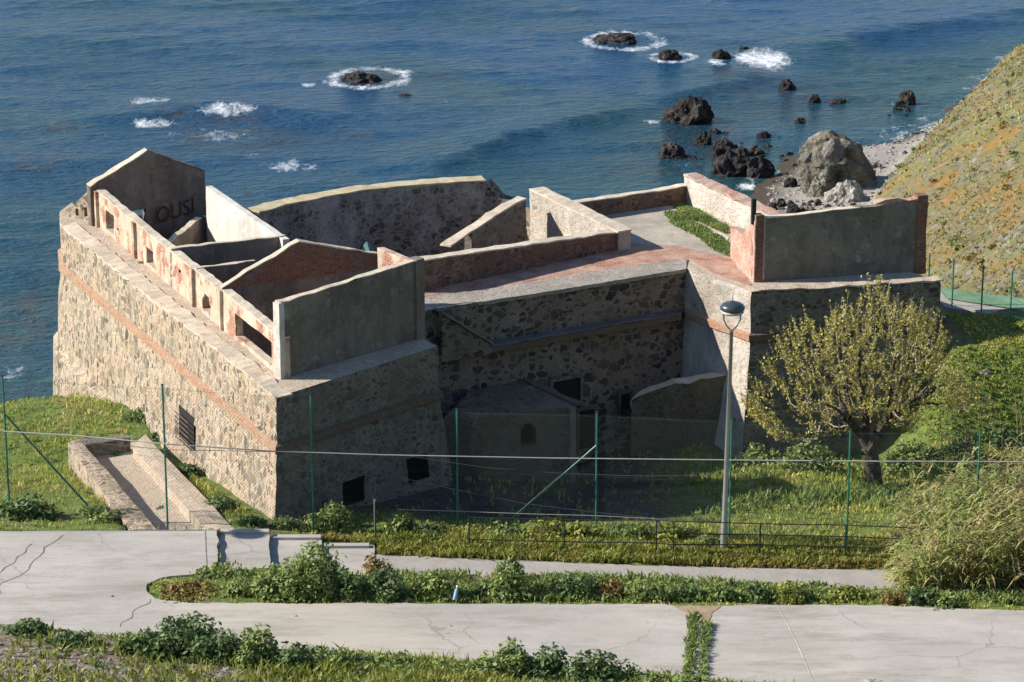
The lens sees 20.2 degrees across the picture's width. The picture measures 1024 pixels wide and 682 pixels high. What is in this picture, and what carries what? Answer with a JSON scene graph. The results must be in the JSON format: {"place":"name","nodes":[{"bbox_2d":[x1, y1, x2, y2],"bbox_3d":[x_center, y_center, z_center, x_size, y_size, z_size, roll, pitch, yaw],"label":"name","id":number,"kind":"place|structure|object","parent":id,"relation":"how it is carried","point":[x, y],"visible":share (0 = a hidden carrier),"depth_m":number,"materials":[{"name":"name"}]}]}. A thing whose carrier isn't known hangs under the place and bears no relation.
{"place":"outdoors","nodes":[
{"label":"outdoors","id":0,"kind":"place"},
{"bbox_2d":[0,0,1023,404],"bbox_3d":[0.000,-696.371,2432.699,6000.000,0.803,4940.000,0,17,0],"label":"sea","id":1,"kind":"structure","parent":0,"point":[248,102],"depth_m":217.86,"materials":[{"name":"liquid"}]},
{"bbox_2d":[341,71,381,83],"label":"rock","id":2,"kind":"object","parent":1,"relation":"in","point":[358,77],"visible":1,"depth_m":220.87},
{"bbox_2d":[592,32,636,44],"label":"rock","id":3,"kind":"object","parent":1,"relation":"in","point":[620,38],"visible":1,"depth_m":235.94,"materials":[{"name":"stone"}]},
{"bbox_2d":[658,141,687,158],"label":"rock","id":4,"kind":"object","parent":1,"relation":"in","point":[671,150],"visible":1,"depth_m":196.86,"materials":[{"name":"stone"}]},
{"bbox_2d":[661,96,713,124],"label":"rock","id":5,"kind":"object","parent":1,"relation":"in","point":[690,110],"visible":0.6,"depth_m":206.79,"materials":[{"name":"stone"}]},
{"bbox_2d":[710,150,749,176],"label":"rock","id":6,"kind":"object","parent":1,"relation":"in","point":[728,163],"visible":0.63,"depth_m":191.62,"materials":[{"name":"stone"}]},
{"bbox_2d":[0,45,1023,681],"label":"ground","id":7,"kind":"structure","parent":0,"point":[354,491],"depth_m":103.52,"materials":[{"name":"plant"}]},
{"bbox_2d":[3,617,53,638],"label":"bush","id":8,"kind":"object","parent":7,"relation":"on","point":[36,626],"visible":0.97,"depth_m":81.64,"materials":[{"name":"green plant"}]},
{"bbox_2d":[0,491,64,521],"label":"bush","id":9,"kind":"object","parent":7,"relation":"on","point":[18,510],"visible":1,"depth_m":91.87,"materials":[{"name":"green plant"}]},
{"bbox_2d":[44,629,97,647],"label":"bush","id":10,"kind":"object","parent":7,"relation":"on","point":[83,639],"visible":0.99,"depth_m":80.76,"materials":[{"name":"green plant"}]},
{"bbox_2d":[76,503,132,523],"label":"bush","id":11,"kind":"object","parent":7,"relation":"on","point":[99,516],"visible":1,"depth_m":91.79,"materials":[{"name":"green plant"}]},
{"bbox_2d":[111,629,159,654],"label":"bush","id":12,"kind":"object","parent":7,"relation":"on","point":[121,642],"visible":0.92,"depth_m":80.11,"materials":[{"name":"green plant"}]},
{"bbox_2d":[68,434,233,530],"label":"stone access ramp","id":13,"kind":"object","parent":7,"relation":"on","point":[130,520],"visible":0.77,"depth_m":96.15,"materials":[{"name":"stone"}]},
{"bbox_2d":[126,610,223,663],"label":"bush","id":14,"kind":"object","parent":7,"relation":"on","point":[172,639],"visible":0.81,"depth_m":79.93,"materials":[{"name":"green plant"}]},
{"bbox_2d":[158,579,225,602],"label":"bush","id":15,"kind":"object","parent":7,"relation":"on","point":[172,586],"visible":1,"depth_m":85.04,"materials":[{"name":"brown plant"}]},
{"bbox_2d":[189,560,254,579],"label":"bush","id":16,"kind":"object","parent":7,"relation":"on","point":[214,572],"visible":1,"depth_m":86.38,"materials":[{"name":"green plant"}]},
{"bbox_2d":[189,627,256,666],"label":"bush","id":17,"kind":"object","parent":7,"relation":"on","point":[224,646],"visible":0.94,"depth_m":79.10,"materials":[{"name":"green plant"}]},
{"bbox_2d":[204,493,241,511],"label":"bush","id":18,"kind":"object","parent":7,"relation":"on","point":[222,505],"visible":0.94,"depth_m":93.13,"materials":[{"name":"green plant"}]},
{"bbox_2d":[219,576,261,597],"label":"bush","id":19,"kind":"object","parent":7,"relation":"on","point":[239,586],"visible":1,"depth_m":84.95,"materials":[{"name":"green plant"}]},
{"bbox_2d":[234,514,268,528],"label":"bush","id":20,"kind":"object","parent":7,"relation":"on","point":[257,522],"visible":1,"depth_m":91.13,"materials":[{"name":"green plant"}]},
{"bbox_2d":[231,622,284,669],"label":"bush","id":21,"kind":"object","parent":7,"relation":"on","point":[252,641],"visible":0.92,"depth_m":78.85,"materials":[{"name":"green plant"}]},
{"bbox_2d":[250,562,290,599],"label":"bush","id":22,"kind":"object","parent":7,"relation":"on","point":[258,582],"visible":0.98,"depth_m":84.74,"materials":[{"name":"green plant"}]},
{"bbox_2d":[269,514,302,529],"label":"bush","id":23,"kind":"object","parent":7,"relation":"on","point":[288,524],"visible":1,"depth_m":91.40,"materials":[{"name":"green plant"}]},
{"bbox_2d":[219,529,374,574],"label":"wall","id":24,"kind":"structure","parent":7,"relation":"on","point":[252,548],"depth_m":89.31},
{"bbox_2d":[271,641,335,673],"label":"bush","id":25,"kind":"object","parent":7,"relation":"on","point":[292,654],"visible":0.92,"depth_m":78.67,"materials":[{"name":"green plant"}]},
{"bbox_2d":[260,539,348,602],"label":"bush","id":26,"kind":"object","parent":7,"relation":"on","point":[304,574],"visible":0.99,"depth_m":84.72,"materials":[{"name":"green plant"}]},
{"bbox_2d":[0,622,647,681],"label":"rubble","id":27,"kind":"object","parent":7,"relation":"on","point":[101,668],"visible":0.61,"depth_m":78.76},
{"bbox_2d":[300,500,358,532],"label":"bush","id":28,"kind":"object","parent":7,"relation":"on","point":[327,518],"visible":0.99,"depth_m":91.54,"materials":[{"name":"green plant"}]},
{"bbox_2d":[324,565,366,601],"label":"bush","id":29,"kind":"object","parent":7,"relation":"on","point":[348,584],"visible":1,"depth_m":84.55,"materials":[{"name":"green plant"}]},
{"bbox_2d":[313,647,379,670],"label":"bush","id":30,"kind":"object","parent":7,"relation":"on","point":[352,654],"visible":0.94,"depth_m":78.94,"materials":[{"name":"green plant"}]},
{"bbox_2d":[361,551,395,573],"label":"bush","id":31,"kind":"object","parent":7,"relation":"on","point":[372,565],"visible":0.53,"depth_m":87.40,"materials":[{"name":"brown plant"}]},
{"bbox_2d":[365,566,408,602],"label":"bush","id":32,"kind":"object","parent":7,"relation":"on","point":[382,581],"visible":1,"depth_m":84.56,"materials":[{"name":"green plant"}]},
{"bbox_2d":[370,649,425,669],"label":"bush","id":33,"kind":"object","parent":7,"relation":"on","point":[396,662],"visible":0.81,"depth_m":78.84,"materials":[{"name":"green plant"}]},
{"bbox_2d":[379,510,418,537],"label":"bush","id":34,"kind":"object","parent":7,"relation":"on","point":[395,524],"visible":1,"depth_m":90.97,"materials":[{"name":"green plant"}]},
{"bbox_2d":[0,617,812,681],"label":"slope cover","id":35,"kind":"object","parent":7,"relation":"on","point":[438,674],"depth_m":77.96,"materials":[{"name":"plant"}]},
{"bbox_2d":[413,567,467,599],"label":"bush","id":36,"kind":"object","parent":7,"relation":"on","point":[435,583],"visible":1,"depth_m":84.66,"materials":[{"name":"green plant"}]},
{"bbox_2d":[430,658,491,676],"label":"bush","id":37,"kind":"object","parent":7,"relation":"on","point":[467,664],"visible":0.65,"depth_m":78.42,"materials":[{"name":"green plant"}]},
{"bbox_2d":[53,203,945,520],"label":"fort rampart","id":38,"kind":"object","parent":7,"relation":"on","point":[607,335],"visible":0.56,"depth_m":103.83,"materials":[{"name":"stone"}]},
{"bbox_2d":[64,192,87,219],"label":"masonry stub","id":39,"kind":"object","parent":38,"relation":"on","point":[79,209],"visible":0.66,"depth_m":112.97,"materials":[{"name":"stone"}]},
{"bbox_2d":[174,405,196,451],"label":"window","id":40,"kind":"structure","parent":38,"relation":"in","point":[191,428],"depth_m":99.59,"materials":[{"name":"metal"}]},
{"bbox_2d":[86,148,424,440],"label":"ruined barracks","id":41,"kind":"structure","parent":38,"relation":"on","point":[279,304],"depth_m":99.58,"materials":[{"name":"beige paint"}]},
{"bbox_2d":[576,405,596,452],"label":"doorway","id":42,"kind":"structure","parent":38,"relation":"in","point":[588,410],"depth_m":104.52,"materials":[{"name":"brick"}]},
{"bbox_2d":[617,390,631,413],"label":"window","id":43,"kind":"structure","parent":38,"relation":"in","point":[622,396],"depth_m":105.39,"materials":[{"name":"brick"}]},
{"bbox_2d":[572,184,685,214],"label":"red wall","id":44,"kind":"structure","parent":38,"relation":"on","point":[637,200],"depth_m":114.22,"materials":[{"name":"stone"}]},
{"bbox_2d":[684,171,778,228],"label":"pink topped wall","id":45,"kind":"structure","parent":38,"relation":"on","point":[720,201],"depth_m":112.96,"materials":[{"name":"stone"}]},
{"bbox_2d":[729,192,928,282],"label":"ruined guard building","id":46,"kind":"structure","parent":38,"relation":"on","point":[888,234],"depth_m":104.69,"materials":[{"name":"grey paint"}]},
{"bbox_2d":[472,636,530,678],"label":"bush","id":47,"kind":"object","parent":7,"relation":"on","point":[506,656],"visible":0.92,"depth_m":78.33,"materials":[{"name":"green plant"}]},
{"bbox_2d":[479,519,526,536],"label":"bush","id":48,"kind":"object","parent":7,"relation":"on","point":[505,526],"visible":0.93,"depth_m":91.00,"materials":[{"name":"green plant"}]},
{"bbox_2d":[0,375,1023,550],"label":"chain link fence","id":49,"kind":"object","parent":7,"relation":"on","point":[321,465],"visible":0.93,"depth_m":90.39,"materials":[{"name":"metal"}]},
{"bbox_2d":[77,441,892,475],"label":"overhead cable","id":50,"kind":"object","parent":49,"relation":"attached to","point":[513,469],"visible":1,"depth_m":90.24,"materials":[{"name":"metal"}]},
{"bbox_2d":[0,430,1023,461],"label":"overhead cable","id":51,"kind":"object","parent":49,"relation":"attached to","point":[497,456],"visible":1,"depth_m":90.20,"materials":[{"name":"metal"}]},
{"bbox_2d":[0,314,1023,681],"bbox_3d":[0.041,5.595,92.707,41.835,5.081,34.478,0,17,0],"label":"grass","id":52,"kind":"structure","parent":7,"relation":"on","point":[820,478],"depth_m":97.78,"materials":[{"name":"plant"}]},
{"bbox_2d":[443,377,581,482],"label":"lean to guardhouse","id":53,"kind":"structure","parent":7,"relation":"on","point":[532,398],"depth_m":101.08,"materials":[{"name":"concrete"}]},
{"bbox_2d":[487,526,537,602],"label":"bush","id":54,"kind":"object","parent":7,"relation":"on","point":[510,582],"visible":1,"depth_m":84.73,"materials":[{"name":"green plant"}]},
{"bbox_2d":[522,517,560,538],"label":"bush","id":55,"kind":"object","parent":7,"relation":"on","point":[551,528],"visible":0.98,"depth_m":90.76,"materials":[{"name":"green plant"}]},
{"bbox_2d":[510,641,578,681],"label":"bush","id":56,"kind":"object","parent":7,"relation":"on","point":[539,662],"visible":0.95,"depth_m":78.30,"materials":[{"name":"green plant"}]},
{"bbox_2d":[548,570,604,599],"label":"bush","id":57,"kind":"object","parent":7,"relation":"on","point":[567,586],"visible":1,"depth_m":84.81,"materials":[{"name":"green plant"}]},
{"bbox_2d":[556,520,610,538],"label":"bush","id":58,"kind":"object","parent":7,"relation":"on","point":[575,528],"visible":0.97,"depth_m":90.73,"materials":[{"name":"green plant"}]},
{"bbox_2d":[559,648,639,681],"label":"bush","id":59,"kind":"object","parent":7,"relation":"on","point":[597,668],"visible":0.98,"depth_m":77.87,"materials":[{"name":"green plant"}]},
{"bbox_2d":[320,523,898,568],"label":"bank weeds","id":60,"kind":"object","parent":7,"relation":"on","point":[615,552],"visible":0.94,"depth_m":89.74,"materials":[{"name":"green plant"}]},
{"bbox_2d":[594,577,632,601],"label":"bush","id":61,"kind":"object","parent":7,"relation":"on","point":[613,589],"visible":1,"depth_m":84.89,"materials":[{"name":"brown plant"}]},
{"bbox_2d":[607,521,654,540],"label":"bush","id":62,"kind":"object","parent":7,"relation":"on","point":[627,530],"visible":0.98,"depth_m":90.78,"materials":[{"name":"green plant"}]},
{"bbox_2d":[253,563,1023,604],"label":"strip weeds","id":63,"kind":"object","parent":7,"relation":"on","point":[1001,593],"visible":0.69,"depth_m":85.47,"materials":[{"name":"green plant"}]},
{"bbox_2d":[621,667,676,681],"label":"bush","id":64,"kind":"object","parent":7,"relation":"on","point":[648,677],"visible":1,"depth_m":77.80,"materials":[{"name":"green plant"}]},
{"bbox_2d":[624,575,678,602],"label":"bush","id":65,"kind":"object","parent":7,"relation":"on","point":[651,591],"visible":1,"depth_m":84.61,"materials":[{"name":"green plant"}]},
{"bbox_2d":[374,502,954,555],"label":"pipe railing","id":66,"kind":"object","parent":7,"relation":"on","point":[673,544],"visible":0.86,"depth_m":89.24,"materials":[{"name":"metal"}]},
{"bbox_2d":[647,522,704,542],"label":"bush","id":67,"kind":"object","parent":7,"relation":"on","point":[669,532],"visible":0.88,"depth_m":90.83,"materials":[{"name":"green plant"}]},
{"bbox_2d":[629,370,725,455],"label":"ditch wall","id":68,"kind":"structure","parent":7,"relation":"on","point":[699,397],"depth_m":105.02,"materials":[{"name":"concrete"}]},
{"bbox_2d":[669,580,706,602],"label":"bush","id":69,"kind":"object","parent":7,"relation":"on","point":[693,592],"visible":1,"depth_m":84.68,"materials":[{"name":"green plant"}]},
{"bbox_2d":[707,579,745,602],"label":"bush","id":70,"kind":"object","parent":7,"relation":"on","point":[724,591],"visible":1,"depth_m":84.54,"materials":[{"name":"green plant"}]},
{"bbox_2d":[720,298,744,548],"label":"street lamp","id":71,"kind":"object","parent":7,"relation":"on","point":[732,308],"visible":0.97,"depth_m":88.48,"materials":[{"name":"metal"}]},
{"bbox_2d":[741,578,775,603],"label":"bush","id":72,"kind":"object","parent":7,"relation":"on","point":[757,594],"visible":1,"depth_m":84.53,"materials":[{"name":"green plant"}]},
{"bbox_2d":[729,442,789,470],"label":"bush","id":73,"kind":"object","parent":7,"relation":"on","point":[751,453],"visible":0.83,"depth_m":103.21,"materials":[{"name":"green plant"}]},
{"bbox_2d":[745,155,775,178],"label":"rock","id":74,"kind":"object","parent":7,"relation":"on","point":[758,167],"visible":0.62,"depth_m":191.45,"materials":[{"name":"stone"}]},
{"bbox_2d":[769,580,811,604],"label":"bush","id":75,"kind":"object","parent":7,"relation":"on","point":[787,592],"visible":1,"depth_m":84.42,"materials":[{"name":"green plant"}]},
{"bbox_2d":[769,440,845,474],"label":"bush","id":76,"kind":"object","parent":7,"relation":"on","point":[797,451],"visible":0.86,"depth_m":102.07,"materials":[{"name":"green plant"}]},
{"bbox_2d":[806,177,834,196],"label":"boulder","id":77,"kind":"object","parent":7,"relation":"on","point":[817,188],"visible":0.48,"depth_m":184.13,"materials":[{"name":"stone"}]},
{"bbox_2d":[797,130,876,193],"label":"boulder","id":78,"kind":"object","parent":7,"relation":"on","point":[835,157],"visible":0.56,"depth_m":184.92,"materials":[{"name":"stone"}]},
{"bbox_2d":[673,437,1013,533],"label":"tall grass","id":79,"kind":"structure","parent":7,"relation":"on","point":[877,492],"depth_m":98.01,"materials":[{"name":"green plant"}]},
{"bbox_2d":[823,179,865,202],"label":"boulder","id":80,"kind":"object","parent":7,"relation":"on","point":[847,191],"visible":0.49,"depth_m":181.98,"materials":[{"name":"stone"}]},
{"bbox_2d":[824,582,872,602],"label":"bush","id":81,"kind":"object","parent":7,"relation":"on","point":[849,593],"visible":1,"depth_m":84.79,"materials":[{"name":"green plant"}]},
{"bbox_2d":[735,272,984,484],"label":"tree","id":82,"kind":"object","parent":7,"relation":"on","point":[898,412],"visible":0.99,"depth_m":98.12,"materials":[{"name":"green plant"}]},
{"bbox_2d":[765,93,971,212],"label":"beach stones","id":83,"kind":"object","parent":7,"relation":"on","point":[878,168],"visible":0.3,"depth_m":190.59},
{"bbox_2d":[875,588,913,606],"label":"bush","id":84,"kind":"object","parent":7,"relation":"on","point":[896,597],"visible":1,"depth_m":84.24,"materials":[{"name":"brown plant"}]},
{"bbox_2d":[882,438,944,474],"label":"bush","id":85,"kind":"object","parent":7,"relation":"on","point":[902,452],"visible":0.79,"depth_m":101.04,"materials":[{"name":"green plant"}]},
{"bbox_2d":[899,583,938,607],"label":"bush","id":86,"kind":"object","parent":7,"relation":"on","point":[916,597],"visible":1,"depth_m":84.19,"materials":[{"name":"green plant"}]},
{"bbox_2d":[927,592,960,608],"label":"bush","id":87,"kind":"object","parent":7,"relation":"on","point":[945,601],"visible":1,"depth_m":84.00,"materials":[{"name":"green plant"}]},
{"bbox_2d":[875,433,1023,591],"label":"reed thicket","id":88,"kind":"object","parent":7,"relation":"on","point":[971,554],"visible":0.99,"depth_m":86.70,"materials":[{"name":"plant"}]},
{"bbox_2d":[877,44,1023,296],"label":"hill stones","id":89,"kind":"object","parent":7,"relation":"on","point":[1014,293],"visible":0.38,"depth_m":179.29,"materials":[{"name":"stone"}]},
{"bbox_2d":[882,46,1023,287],"bbox_3d":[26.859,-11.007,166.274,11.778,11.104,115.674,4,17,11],"label":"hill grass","id":90,"kind":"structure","parent":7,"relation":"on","point":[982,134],"depth_m":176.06,"materials":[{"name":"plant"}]},
{"bbox_2d":[883,43,1023,324],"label":"hill dry grass","id":91,"kind":"structure","parent":7,"relation":"on","point":[939,234],"depth_m":159.85,"materials":[{"name":"plant"}]},
{"bbox_2d":[891,52,1023,288],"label":"shrubs","id":92,"kind":"object","parent":7,"relation":"on","point":[944,222],"visible":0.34,"depth_m":169.23,"materials":[{"name":"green plant"}]},
{"bbox_2d":[911,44,1023,293],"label":"hill scrub","id":93,"kind":"object","parent":7,"relation":"on","point":[954,238],"visible":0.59,"depth_m":167.36,"materials":[{"name":"green plant"}]},
{"bbox_2d":[924,312,1023,471],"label":"bank grass","id":94,"kind":"structure","parent":7,"relation":"on","point":[982,337],"depth_m":104.05,"materials":[{"name":"plant"}]},
{"bbox_2d":[928,253,1022,319],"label":"fence","id":95,"kind":"object","parent":7,"relation":"on","point":[952,282],"visible":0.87,"depth_m":106.28,"materials":[{"name":"metal"}]},
{"bbox_2d":[981,422,1023,450],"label":"bush","id":96,"kind":"object","parent":7,"relation":"on","point":[1009,433],"visible":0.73,"depth_m":103.08,"materials":[{"name":"green plant"}]},
{"bbox_2d":[0,529,1023,681],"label":"road","id":97,"kind":"structure","parent":0,"point":[75,580],"depth_m":83.28,"materials":[{"name":"concrete"}]},
{"bbox_2d":[674,605,720,623],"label":"road patch","id":98,"kind":"object","parent":97,"relation":"on","point":[706,612],"visible":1,"depth_m":83.75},
{"bbox_2d":[680,610,716,678],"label":"groove weeds","id":99,"kind":"object","parent":97,"relation":"on","point":[693,629],"visible":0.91,"depth_m":81.15,"materials":[{"name":"green plant"}]},
{"bbox_2d":[782,606,1023,681],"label":"road panel","id":100,"kind":"structure","parent":97,"relation":"on","point":[857,644],"depth_m":81.36,"materials":[{"name":"concrete"}]},
{"bbox_2d":[663,209,729,256],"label":"platform grass","id":101,"kind":"structure","parent":0,"point":[715,241],"depth_m":111.01,"materials":[{"name":"green plant"}]},
{"bbox_2d":[374,554,1022,588],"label":"path","id":102,"kind":"structure","parent":0,"point":[867,578],"depth_m":88.30,"materials":[{"name":"concrete"}]},
{"bbox_2d":[673,202,729,233],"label":"platform grass","id":103,"kind":"structure","parent":0,"point":[701,216],"depth_m":112.85,"materials":[{"name":"green plant"}]},
{"bbox_2d":[940,292,1004,314],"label":"path","id":104,"kind":"structure","parent":0,"point":[946,307],"depth_m":107.00,"materials":[{"name":"concrete"}]},
{"bbox_2d":[942,288,1023,309],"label":"green band","id":105,"kind":"object","parent":104,"relation":"on","point":[994,300],"visible":0.91,"depth_m":107.84,"materials":[{"name":"paint"}]},
{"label":"courtyard","id":106,"kind":"structure","parent":0,"visible":0},
{"bbox_2d":[246,176,514,256],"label":"curved sea wall","id":107,"kind":"structure","parent":106,"relation":"on","point":[412,218],"depth_m":114.43,"materials":[{"name":"stone"}]},
{"bbox_2d":[440,196,526,249],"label":"raking wall","id":108,"kind":"structure","parent":106,"relation":"on","point":[503,223],"depth_m":111.30,"materials":[{"name":"stone"}]},
{"bbox_2d":[418,229,616,290],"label":"courtyard wall","id":109,"kind":"structure","parent":106,"relation":"on","point":[451,268],"depth_m":105.32,"materials":[{"name":"stone"}]},
{"bbox_2d":[529,186,631,249],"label":"whitewashed wall","id":110,"kind":"structure","parent":106,"relation":"on","point":[569,217],"depth_m":111.92,"materials":[{"name":"paint"}]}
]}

